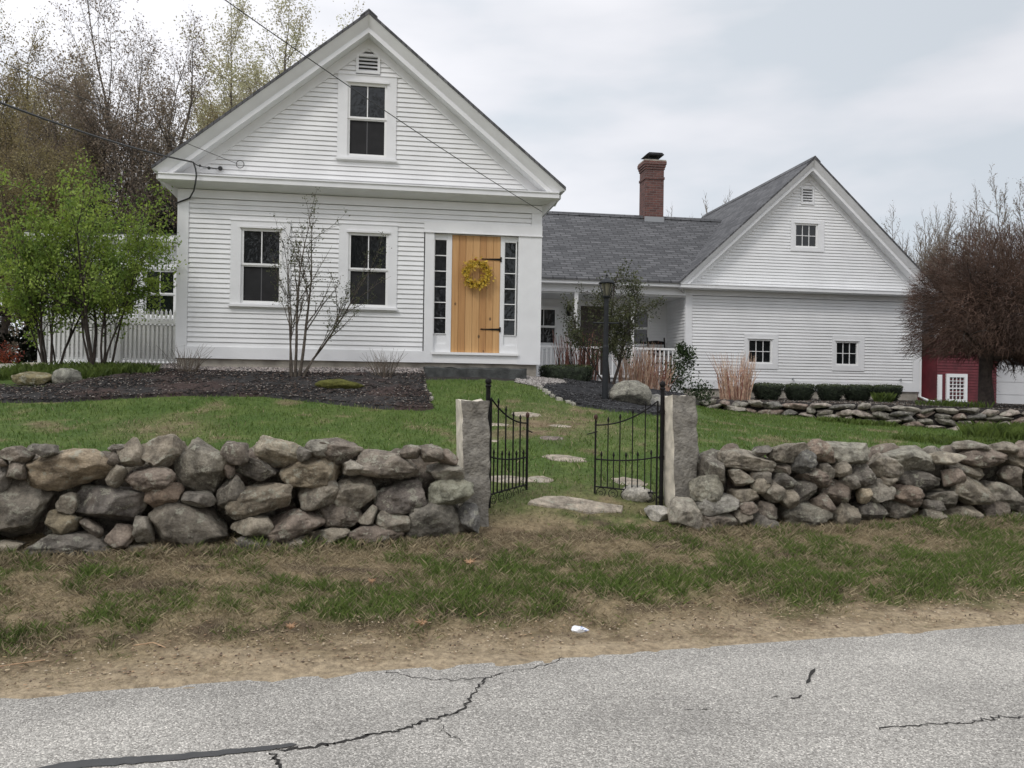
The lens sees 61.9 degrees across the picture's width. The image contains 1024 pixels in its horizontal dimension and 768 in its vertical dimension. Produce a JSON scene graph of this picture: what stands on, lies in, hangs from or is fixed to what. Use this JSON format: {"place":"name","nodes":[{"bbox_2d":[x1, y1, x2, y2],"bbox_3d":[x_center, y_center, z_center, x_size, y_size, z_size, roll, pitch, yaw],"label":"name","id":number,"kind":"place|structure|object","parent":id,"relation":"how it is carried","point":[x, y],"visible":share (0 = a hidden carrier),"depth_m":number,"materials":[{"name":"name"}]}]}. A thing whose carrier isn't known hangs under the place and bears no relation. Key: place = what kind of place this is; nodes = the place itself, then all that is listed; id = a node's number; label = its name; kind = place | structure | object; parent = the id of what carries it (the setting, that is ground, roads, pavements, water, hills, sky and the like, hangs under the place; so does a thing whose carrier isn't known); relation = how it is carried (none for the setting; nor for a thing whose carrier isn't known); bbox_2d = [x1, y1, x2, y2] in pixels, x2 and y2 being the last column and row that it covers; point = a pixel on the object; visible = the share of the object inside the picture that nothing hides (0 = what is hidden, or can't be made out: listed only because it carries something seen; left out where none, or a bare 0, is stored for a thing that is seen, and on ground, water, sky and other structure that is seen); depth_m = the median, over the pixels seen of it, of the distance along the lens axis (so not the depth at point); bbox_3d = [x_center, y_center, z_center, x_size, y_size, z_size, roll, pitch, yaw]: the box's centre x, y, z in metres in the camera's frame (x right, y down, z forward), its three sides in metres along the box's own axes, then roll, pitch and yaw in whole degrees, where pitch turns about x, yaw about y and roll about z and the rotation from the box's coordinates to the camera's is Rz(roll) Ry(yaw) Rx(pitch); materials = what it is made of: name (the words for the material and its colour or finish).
{"place":"outdoors","nodes":[
{"label":"outdoors","id":0,"kind":"place"},
{"bbox_2d":[88,362,424,373],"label":"gravel","id":1,"kind":"structure","parent":0,"point":[274,369],"depth_m":14.76,"materials":[{"name":"gravel"}]},
{"bbox_2d":[0,377,1017,542],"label":"lawn grass","id":2,"kind":"structure","parent":0,"point":[753,417],"depth_m":11.47,"materials":[{"name":"plant"}]},
{"bbox_2d":[0,624,1023,767],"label":"road","id":3,"kind":"structure","parent":0,"point":[950,698],"depth_m":4.19,"materials":[{"name":"asphalt"}]},
{"bbox_2d":[0,368,1023,698],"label":"ground","id":4,"kind":"structure","parent":0,"point":[336,664],"depth_m":6.11,"materials":[{"name":"plant"}]},
{"bbox_2d":[0,299,14,362],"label":"evergreen tree","id":5,"kind":"object","parent":4,"relation":"on","point":[2,340],"visible":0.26,"depth_m":28.58,"materials":[{"name":"green plant"}]},
{"bbox_2d":[0,340,24,363],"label":"red shrub","id":6,"kind":"object","parent":4,"relation":"on","point":[6,355],"visible":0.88,"depth_m":15.61,"materials":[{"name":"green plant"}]},
{"bbox_2d":[0,315,36,362],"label":"undergrowth","id":7,"kind":"object","parent":4,"relation":"on","point":[15,331],"depth_m":39.78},
{"bbox_2d":[0,318,36,363],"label":"undergrowth","id":8,"kind":"object","parent":4,"relation":"on","point":[13,332],"visible":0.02,"depth_m":38.74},
{"bbox_2d":[0,297,37,363],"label":"evergreen tree","id":9,"kind":"object","parent":4,"relation":"on","point":[30,354],"visible":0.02,"depth_m":28.09,"materials":[{"name":"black plant"}]},
{"bbox_2d":[0,100,57,329],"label":"tree","id":10,"kind":"object","parent":4,"relation":"on","point":[5,138],"visible":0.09,"depth_m":27.14,"materials":[{"name":"brown plant"}]},
{"bbox_2d":[11,371,51,385],"bbox_3d":[-7.304,-0.065,12.998,0.595,0.258,0.419,1,0,0],"label":"rock","id":11,"kind":"object","parent":4,"relation":"on","point":[29,378],"visible":0.84,"depth_m":12.85,"materials":[{"name":"stone"}]},
{"bbox_2d":[0,0,65,354],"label":"tree","id":12,"kind":"object","parent":4,"relation":"on","point":[8,321],"visible":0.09,"depth_m":33.98,"materials":[{"name":"brown plant"}]},
{"bbox_2d":[0,83,135,321],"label":"tree","id":13,"kind":"object","parent":4,"relation":"on","point":[26,169],"visible":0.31,"depth_m":26.35,"materials":[{"name":"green plant"}]},
{"bbox_2d":[0,163,149,363],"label":"leafing shrub tree","id":14,"kind":"object","parent":4,"relation":"on","point":[12,299],"visible":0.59,"depth_m":13.93,"materials":[{"name":"green plant"}]},
{"bbox_2d":[0,5,160,290],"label":"tree","id":15,"kind":"object","parent":4,"relation":"on","point":[34,47],"visible":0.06,"depth_m":32.51,"materials":[{"name":"brown plant"}]},
{"bbox_2d":[0,359,161,380],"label":"lily leaves","id":16,"kind":"object","parent":4,"relation":"on","point":[109,368],"visible":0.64,"depth_m":13.72,"materials":[{"name":"green plant"}]},
{"bbox_2d":[0,12,178,260],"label":"tree","id":17,"kind":"object","parent":4,"relation":"on","point":[54,137],"visible":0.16,"depth_m":30.21,"materials":[{"name":"brown plant"}]},
{"bbox_2d":[8,148,189,364],"bbox_3d":[-6.746,-1.936,13.935,2.754,3.554,3.548,1,0,-41],"label":"leafing shrub tree","id":18,"kind":"object","parent":4,"relation":"on","point":[74,207],"visible":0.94,"depth_m":14.00,"materials":[{"name":"green plant"}]},
{"bbox_2d":[37,309,175,365],"bbox_3d":[-7.386,-0.797,15.978,2.755,1.250,0.091,1,0,-9],"label":"picket fence","id":19,"kind":"object","parent":4,"relation":"on","point":[139,341],"visible":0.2,"depth_m":16.00,"materials":[{"name":"wood"}]},
{"bbox_2d":[30,0,263,232],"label":"tree","id":20,"kind":"object","parent":4,"relation":"on","point":[137,137],"visible":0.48,"depth_m":28.86,"materials":[{"name":"brown plant"}]},
{"bbox_2d":[152,199,177,233],"bbox_3d":[-11.693,-3.166,29.119,3.391,6.340,3.509,1,0,-45],"label":"evergreen tree","id":21,"kind":"object","parent":4,"relation":"on","point":[168,223],"visible":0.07,"depth_m":28.78,"materials":[{"name":"green plant"}]},
{"bbox_2d":[117,74,221,232],"bbox_3d":[-13.072,-6.232,33.985,5.494,12.574,7.732,0,-1,64],"label":"tree","id":22,"kind":"object","parent":4,"relation":"on","point":[212,117],"visible":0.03,"depth_m":33.95,"materials":[{"name":"brown plant"}]},
{"bbox_2d":[0,368,433,410],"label":"mulch bed","id":23,"kind":"object","parent":4,"relation":"on","point":[215,383],"visible":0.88,"depth_m":12.81,"materials":[{"name":"wood"}]},
{"bbox_2d":[51,368,81,383],"bbox_3d":[-6.824,-0.091,13.058,0.397,0.303,0.407,1,0,19],"label":"rock","id":24,"kind":"object","parent":23,"relation":"on","point":[64,375],"visible":0.73,"depth_m":12.90,"materials":[{"name":"stone"}]},
{"bbox_2d":[158,343,211,372],"bbox_3d":[-5.375,-0.394,14.230,0.791,0.574,0.839,1,0,0],"label":"bare shrub","id":25,"kind":"object","parent":23,"relation":"on","point":[189,367],"visible":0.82,"depth_m":14.15,"materials":[{"name":"brown plant"}]},
{"bbox_2d":[266,187,391,376],"bbox_3d":[-3.031,-1.635,13.981,2.055,3.246,1.161,1,0,0],"label":"young tree","id":26,"kind":"object","parent":23,"relation":"on","point":[288,294],"visible":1,"depth_m":14.07,"materials":[{"name":"brown plant"}]},
{"bbox_2d":[314,379,364,388],"bbox_3d":[-2.709,0.024,13.403,0.800,0.213,0.511,1,0,0],"label":"moss mound","id":27,"kind":"object","parent":23,"relation":"on","point":[337,383],"visible":0.78,"depth_m":13.20,"materials":[{"name":"plant"}]},
{"bbox_2d":[360,349,407,376],"bbox_3d":[-2.126,-0.321,14.298,0.809,0.576,0.728,1,0,0],"label":"bare shrub","id":28,"kind":"object","parent":23,"relation":"on","point":[382,372],"visible":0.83,"depth_m":14.21,"materials":[{"name":"brown plant"}]},
{"bbox_2d":[0,434,479,557],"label":"stone wall","id":29,"kind":"structure","parent":4,"relation":"on","point":[172,488],"depth_m":6.81,"materials":[{"name":"stone"}]},
{"bbox_2d":[163,0,319,133],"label":"tree","id":30,"kind":"object","parent":4,"relation":"on","point":[230,101],"visible":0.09,"depth_m":44.46,"materials":[{"name":"green plant"}]},
{"bbox_2d":[196,26,308,117],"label":"tree","id":31,"kind":"object","parent":4,"relation":"on","point":[280,63],"visible":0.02,"depth_m":49.80,"materials":[{"name":"brown plant"}]},
{"bbox_2d":[269,0,363,79],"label":"tree","id":32,"kind":"object","parent":4,"relation":"on","point":[338,23],"depth_m":49.45,"materials":[{"name":"green plant"}]},
{"bbox_2d":[456,399,490,526],"bbox_3d":[-0.352,0.786,7.707,0.290,1.304,0.291,1,0,-14],"label":"gate post","id":33,"kind":"object","parent":4,"relation":"on","point":[472,438],"visible":0.61,"depth_m":7.59,"materials":[{"name":"stone"}]},
{"bbox_2d":[423,366,526,378],"bbox_3d":[-0.667,-0.085,15.006,1.750,0.419,0.800,1,0,-9],"label":"stone step","id":34,"kind":"object","parent":4,"relation":"on","point":[503,373],"visible":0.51,"depth_m":14.64,"materials":[{"name":"stone"}]},
{"bbox_2d":[24,9,940,400],"bbox_3d":[1.162,-3.116,22.584,24.341,7.520,12.042,1,0,-32],"label":"farmhouse","id":35,"kind":"object","parent":4,"relation":"on","point":[802,273],"visible":0.71,"depth_m":15.43,"materials":[{"name":"wood"}]},
{"bbox_2d":[141,265,175,319],"bbox_3d":[-7.427,-1.927,17.990,0.780,1.130,0.135,1,0,-9],"label":"window","id":36,"kind":"structure","parent":35,"relation":"in","point":[169,296],"depth_m":18.03,"materials":[{"name":"white paint"}]},
{"bbox_2d":[195,164,222,170],"bbox_3d":[-5.204,-3.723,14.589,0.078,0.108,0.584,1,0,39],"label":"cable clamp","id":37,"kind":"object","parent":35,"relation":"attached to","point":[219,168],"visible":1,"depth_m":14.61,"materials":[{"name":"grey"}]},
{"bbox_2d":[0,101,191,162],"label":"service cable","id":38,"kind":"object","parent":37,"relation":"attached to","point":[32,114],"visible":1,"depth_m":10.97,"materials":[{"name":"grey plastic"}]},
{"bbox_2d":[228,219,290,307],"bbox_3d":[-4.395,-2.095,14.917,1.057,1.513,0.135,1,0,-9],"label":"window","id":39,"kind":"structure","parent":35,"relation":"in","point":[251,244],"depth_m":14.94,"materials":[{"name":"white paint"}]},
{"bbox_2d":[335,73,396,162],"bbox_3d":[-2.583,-4.732,15.204,1.073,1.532,0.135,1,0,-9],"label":"window","id":40,"kind":"structure","parent":35,"relation":"in","point":[365,132],"depth_m":15.23,"materials":[{"name":"white paint"}]},
{"bbox_2d":[336,223,397,310],"bbox_3d":[-2.567,-2.079,15.198,1.067,1.530,0.135,1,0,-9],"label":"window","id":41,"kind":"structure","parent":35,"relation":"in","point":[354,238],"depth_m":15.22,"materials":[{"name":"white paint"}]},
{"bbox_2d":[225,0,541,211],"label":"telephone wire","id":42,"kind":"object","parent":35,"relation":"attached to","point":[367,98],"visible":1,"depth_m":10.76,"materials":[{"name":"grey"}]},
{"bbox_2d":[450,235,501,352],"bbox_3d":[-0.648,-1.631,15.530,0.906,2.124,0.080,1,0,-9],"label":"door","id":43,"kind":"structure","parent":35,"relation":"in","point":[475,328],"depth_m":15.52,"materials":[{"name":"brown wood"}]},
{"bbox_2d":[462,256,495,290],"bbox_3d":[-0.610,-1.994,15.404,0.650,0.649,0.195,1,0,-9],"label":"wreath","id":44,"kind":"object","parent":43,"relation":"attached to","point":[472,266],"visible":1,"depth_m":15.39,"materials":[{"name":"yellow plant"}]},
{"bbox_2d":[540,306,558,345],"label":"window","id":45,"kind":"structure","parent":35,"relation":"in","point":[549,318],"depth_m":23.26,"materials":[{"name":"white paint"}]},
{"bbox_2d":[580,306,603,376],"bbox_3d":[2.225,-1.170,23.448,0.740,1.930,0.040,1,0,-9],"label":"door","id":46,"kind":"structure","parent":35,"relation":"in","point":[601,313],"depth_m":23.42,"materials":[{"name":"wood"}]},
{"bbox_2d":[623,309,650,346],"bbox_3d":[3.450,-1.551,23.609,0.840,1.030,0.135,1,0,-9],"label":"window","id":47,"kind":"structure","parent":35,"relation":"in","point":[646,325],"depth_m":23.67,"materials":[{"name":"white paint"}]},
{"bbox_2d":[647,337,671,374],"bbox_3d":[3.992,-0.710,23.092,0.560,1.131,1.010,1,0,-9],"label":"rocking chair","id":48,"kind":"object","parent":35,"relation":"on","point":[657,343],"visible":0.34,"depth_m":23.35,"materials":[{"name":"wood"}]},
{"bbox_2d":[744,334,777,368],"bbox_3d":[6.613,-0.864,22.693,0.953,0.918,0.106,1,0,-9],"label":"window","id":49,"kind":"structure","parent":35,"relation":"in","point":[765,346],"depth_m":22.70,"materials":[{"name":"white paint"}]},
{"bbox_2d":[790,219,824,251],"bbox_3d":[7.917,-3.970,22.903,0.960,0.835,0.106,1,0,-9],"label":"window","id":50,"kind":"structure","parent":35,"relation":"in","point":[806,235],"depth_m":22.91,"materials":[{"name":"white paint"}]},
{"bbox_2d":[832,335,864,370],"bbox_3d":[9.075,-0.827,23.072,0.935,0.947,0.106,1,0,-9],"label":"window","id":51,"kind":"structure","parent":35,"relation":"in","point":[847,351],"depth_m":23.07,"materials":[{"name":"white paint"}]},
{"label":"wire ring","id":52,"kind":"object","parent":35,"relation":"attached to","visible":0},
{"bbox_2d":[0,61,236,163],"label":"telephone wire","id":53,"kind":"object","parent":52,"relation":"attached to","point":[110,110],"visible":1,"depth_m":11.70,"materials":[{"name":"grey"}]},
{"bbox_2d":[485,378,491,509],"bbox_3d":[-0.229,0.604,7.957,0.060,1.324,0.060,1,0,35],"label":"gate pole","id":54,"kind":"object","parent":4,"relation":"on","point":[488,381],"visible":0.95,"depth_m":7.94,"materials":[{"name":"black metal"}]},
{"bbox_2d":[488,397,532,507],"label":"garden gate","id":55,"kind":"structure","parent":54,"relation":"attached to","point":[525,485],"depth_m":8.22,"materials":[{"name":"black metal"}]},
{"bbox_2d":[0,575,1022,688],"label":"leaf bits","id":56,"kind":"object","parent":4,"relation":"on","point":[458,630],"visible":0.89,"depth_m":5.37,"materials":[{"name":"plant"}]},
{"bbox_2d":[0,581,1022,691],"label":"dry straw","id":57,"kind":"object","parent":4,"relation":"on","point":[517,641],"visible":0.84,"depth_m":5.45,"materials":[{"name":"beige plant"}]},
{"bbox_2d":[0,511,1023,565],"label":"tuft grass","id":58,"kind":"structure","parent":4,"relation":"on","point":[201,549],"depth_m":6.97,"materials":[{"name":"plant"}]},
{"bbox_2d":[491,475,533,482],"bbox_3d":[-0.030,1.002,8.821,0.708,0.123,0.327,1,0,0],"label":"stepping stone","id":59,"kind":"object","parent":4,"relation":"on","point":[499,479],"visible":0.25,"depth_m":8.78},
{"bbox_2d":[2,584,1023,685],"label":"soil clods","id":60,"kind":"object","parent":4,"relation":"on","point":[392,657],"visible":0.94,"depth_m":5.30,"materials":[{"name":"soil"}]},
{"bbox_2d":[528,476,553,482],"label":"stepping stone","id":61,"kind":"object","parent":4,"relation":"on","point":[541,479],"visible":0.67,"depth_m":8.83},
{"bbox_2d":[514,375,568,386],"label":"gravel","id":62,"kind":"structure","parent":4,"relation":"on","point":[535,381],"depth_m":14.80,"materials":[{"name":"gravel"}]},
{"bbox_2d":[542,454,586,462],"bbox_3d":[0.584,0.860,9.611,0.538,0.110,0.278,1,0,0],"label":"stepping stone","id":63,"kind":"object","parent":4,"relation":"on","point":[557,457],"visible":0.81,"depth_m":9.59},
{"bbox_2d":[538,363,593,380],"bbox_3d":[1.013,-0.157,16.101,1.049,0.494,0.562,1,0,0],"label":"boxwood","id":64,"kind":"object","parent":4,"relation":"on","point":[581,372],"visible":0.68,"depth_m":15.90,"materials":[{"name":"plant"}]},
{"bbox_2d":[528,496,622,513],"bbox_3d":[0.612,1.188,8.195,0.939,0.187,0.284,1,0,7],"label":"stepping stone","id":65,"kind":"object","parent":4,"relation":"on","point":[577,504],"visible":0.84,"depth_m":8.16,"materials":[{"name":"stone"}]},
{"bbox_2d":[551,330,602,380],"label":"dry stalks","id":66,"kind":"object","parent":4,"relation":"on","point":[568,361],"visible":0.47,"depth_m":17.23,"materials":[{"name":"brown plant"}]},
{"bbox_2d":[593,273,618,399],"bbox_3d":[1.551,-0.721,14.104,0.327,2.214,0.300,1,0,42],"label":"lamp post","id":67,"kind":"object","parent":4,"relation":"on","point":[606,283],"visible":0.99,"depth_m":14.06,"materials":[{"name":"metal"}]},
{"bbox_2d":[556,258,666,383],"bbox_3d":[1.888,-1.158,16.423,2.076,2.528,1.450,1,0,0],"label":"small tree","id":68,"kind":"object","parent":4,"relation":"on","point":[613,342],"visible":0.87,"depth_m":16.27,"materials":[{"name":"green plant"}]},
{"bbox_2d":[541,378,686,415],"bbox_3d":[2.258,0.263,16.138,2.584,0.700,6.590,1,0,15],"label":"mulch bed","id":69,"kind":"object","parent":4,"relation":"on","point":[586,390],"visible":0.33,"depth_m":13.96,"materials":[{"name":"wood"}]},
{"bbox_2d":[609,380,651,405],"bbox_3d":[1.967,0.177,14.207,0.717,0.488,0.586,1,0,0],"label":"boulder","id":70,"kind":"object","parent":69,"relation":"on","point":[636,392],"visible":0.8,"depth_m":14.02,"materials":[{"name":"stone"}]},
{"bbox_2d":[611,477,647,485],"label":"stepping stone","id":71,"kind":"object","parent":4,"relation":"on","point":[634,481],"visible":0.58,"depth_m":8.97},
{"bbox_2d":[609,341,663,388],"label":"dry stalks","id":72,"kind":"object","parent":4,"relation":"on","point":[636,372],"visible":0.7,"depth_m":16.97,"materials":[{"name":"plant"}]},
{"bbox_2d":[621,485,652,501],"bbox_3d":[1.246,1.093,8.468,0.320,0.182,0.208,1,0,0],"label":"rock","id":73,"kind":"object","parent":4,"relation":"on","point":[634,493],"visible":0.91,"depth_m":8.39,"materials":[{"name":"stone"}]},
{"bbox_2d":[644,505,667,521],"bbox_3d":[1.383,1.236,8.104,0.260,0.164,0.220,1,0,0],"label":"rock","id":74,"kind":"object","parent":4,"relation":"on","point":[656,513],"visible":0.87,"depth_m":8.05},
{"bbox_2d":[638,353,678,390],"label":"dry stalks","id":75,"kind":"object","parent":4,"relation":"on","point":[663,377],"visible":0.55,"depth_m":17.18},
{"bbox_2d":[659,381,665,505],"bbox_3d":[1.471,0.636,8.377,0.060,1.333,0.060,1,0,11],"label":"gate pole","id":76,"kind":"object","parent":4,"relation":"on","point":[662,403],"visible":0.96,"depth_m":8.36,"materials":[{"name":"black metal"}]},
{"bbox_2d":[587,401,664,504],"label":"garden gate","id":77,"kind":"structure","parent":76,"relation":"attached to","point":[659,497],"depth_m":8.43,"materials":[{"name":"black metal"}]},
{"bbox_2d":[663,395,698,506],"bbox_3d":[1.645,0.788,8.349,0.301,1.368,0.275,1,0,-15],"label":"gate post","id":78,"kind":"object","parent":4,"relation":"on","point":[681,452],"visible":0.76,"depth_m":8.24,"materials":[{"name":"stone"}]},
{"bbox_2d":[659,340,714,403],"bbox_3d":[3.629,-0.227,17.576,1.223,1.397,0.696,1,0,0],"label":"leafy shrub","id":79,"kind":"object","parent":4,"relation":"on","point":[686,356],"visible":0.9,"depth_m":17.57,"materials":[{"name":"green plant"}]},
{"bbox_2d":[708,351,758,399],"bbox_3d":[5.397,-0.187,20.768,1.147,1.254,0.940,1,0,35],"label":"dry grass clump","id":80,"kind":"object","parent":4,"relation":"on","point":[738,393],"visible":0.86,"depth_m":20.61,"materials":[{"name":"plant"}]},
{"bbox_2d":[751,382,784,399],"bbox_3d":[6.307,0.194,21.098,0.818,0.508,0.613,1,0,0],"label":"boxwood","id":81,"kind":"object","parent":4,"relation":"on","point":[767,391],"visible":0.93,"depth_m":20.90,"materials":[{"name":"plant"}]},
{"bbox_2d":[783,383,816,400],"bbox_3d":[7.142,0.206,21.228,0.821,0.495,0.616,1,0,0],"label":"boxwood","id":82,"kind":"object","parent":4,"relation":"on","point":[799,391],"visible":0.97,"depth_m":21.04,"materials":[{"name":"plant"}]},
{"bbox_2d":[816,383,845,400],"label":"boxwood","id":83,"kind":"object","parent":4,"relation":"on","point":[829,392],"visible":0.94,"depth_m":21.16,"materials":[{"name":"plant"}]},
{"bbox_2d":[667,438,1023,530],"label":"stone wall","id":84,"kind":"structure","parent":4,"relation":"on","point":[815,482],"depth_m":8.43,"materials":[{"name":"stone"}]},
{"bbox_2d":[843,384,874,400],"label":"boxwood","id":85,"kind":"object","parent":4,"relation":"on","point":[855,392],"visible":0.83,"depth_m":21.29,"materials":[{"name":"plant"}]},
{"bbox_2d":[699,399,1023,429],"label":"retaining wall","id":86,"kind":"structure","parent":4,"relation":"on","point":[904,413],"depth_m":17.21,"materials":[{"name":"stone"}]},
{"bbox_2d":[711,397,1023,409],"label":"bed litter","id":87,"kind":"object","parent":4,"relation":"on","point":[998,405],"visible":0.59,"depth_m":20.02,"materials":[{"name":"soil"}]},
{"bbox_2d":[870,391,896,401],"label":"sprout clump","id":88,"kind":"object","parent":4,"relation":"on","point":[882,397],"visible":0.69,"depth_m":20.91,"materials":[{"name":"green plant"}]},
{"bbox_2d":[871,384,904,401],"bbox_3d":[9.477,0.229,21.622,0.800,0.515,0.624,1,0,0],"label":"boxwood","id":89,"kind":"object","parent":4,"relation":"on","point":[891,389],"visible":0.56,"depth_m":21.41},
{"bbox_2d":[813,416,1023,444],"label":"ground cover","id":90,"kind":"object","parent":4,"relation":"on","point":[942,438],"visible":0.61,"depth_m":14.04,"materials":[{"name":"green plant"}]},
{"bbox_2d":[883,200,962,271],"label":"bare tree","id":91,"kind":"object","parent":4,"relation":"on","point":[892,234],"visible":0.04,"depth_m":55.56,"materials":[{"name":"plant"}]},
{"bbox_2d":[913,216,973,300],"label":"bare tree","id":92,"kind":"object","parent":4,"relation":"on","point":[920,253],"visible":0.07,"depth_m":50.07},
{"bbox_2d":[914,397,994,408],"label":"lily leaves","id":93,"kind":"object","parent":4,"relation":"on","point":[950,403],"visible":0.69,"depth_m":17.84,"materials":[{"name":"green plant"}]},
{"bbox_2d":[916,193,996,294],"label":"bare tree","id":94,"kind":"object","parent":4,"relation":"on","point":[984,217],"visible":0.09,"depth_m":51.74,"materials":[{"name":"plant"}]},
{"bbox_2d":[917,298,996,402],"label":"red barn","id":95,"kind":"structure","parent":4,"relation":"on","point":[950,381],"depth_m":29.64,"materials":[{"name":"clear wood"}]},
{"bbox_2d":[945,374,967,401],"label":"window","id":96,"kind":"structure","parent":95,"relation":"in","point":[948,376],"depth_m":29.58,"materials":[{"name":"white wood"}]},
{"bbox_2d":[894,215,1023,407],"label":"weeping tree","id":97,"kind":"object","parent":4,"relation":"on","point":[983,326],"visible":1,"depth_m":18.46,"materials":[{"name":"brown plant"}]},
{"bbox_2d":[925,203,992,294],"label":"bare tree","id":98,"kind":"object","parent":4,"relation":"on","point":[938,235],"visible":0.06,"depth_m":50.05,"materials":[{"name":"plant"}]},
{"bbox_2d":[951,183,1023,302],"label":"bare tree","id":99,"kind":"object","parent":4,"relation":"on","point":[984,226],"visible":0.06,"depth_m":48.73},
{"bbox_2d":[956,420,1023,440],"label":"lily leaves","id":100,"kind":"object","parent":4,"relation":"on","point":[1015,430],"visible":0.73,"depth_m":14.68,"materials":[{"name":"green plant"}]},
{"bbox_2d":[973,163,1023,294],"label":"bare tree","id":101,"kind":"object","parent":4,"relation":"on","point":[1016,204],"visible":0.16,"depth_m":50.19,"materials":[{"name":"plant"}]},
{"bbox_2d":[996,305,1023,403],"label":"garage","id":102,"kind":"structure","parent":4,"relation":"on","point":[1010,389],"depth_m":30.87,"materials":[{"name":"white wood"}]},
{"bbox_2d":[996,358,1023,403],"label":"garage door","id":103,"kind":"structure","parent":102,"relation":"in","point":[1011,391],"depth_m":30.87,"materials":[{"name":"white paint"}]},
{"bbox_2d":[0,510,1023,668],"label":"verge grass","id":104,"kind":"structure","parent":0,"point":[983,556],"depth_m":6.38,"materials":[{"name":"plant"}]},
{"bbox_2d":[0,0,1023,361],"label":"sky","id":105,"kind":"structure","parent":0,"point":[911,104],"materials":[{"name":"grey"}]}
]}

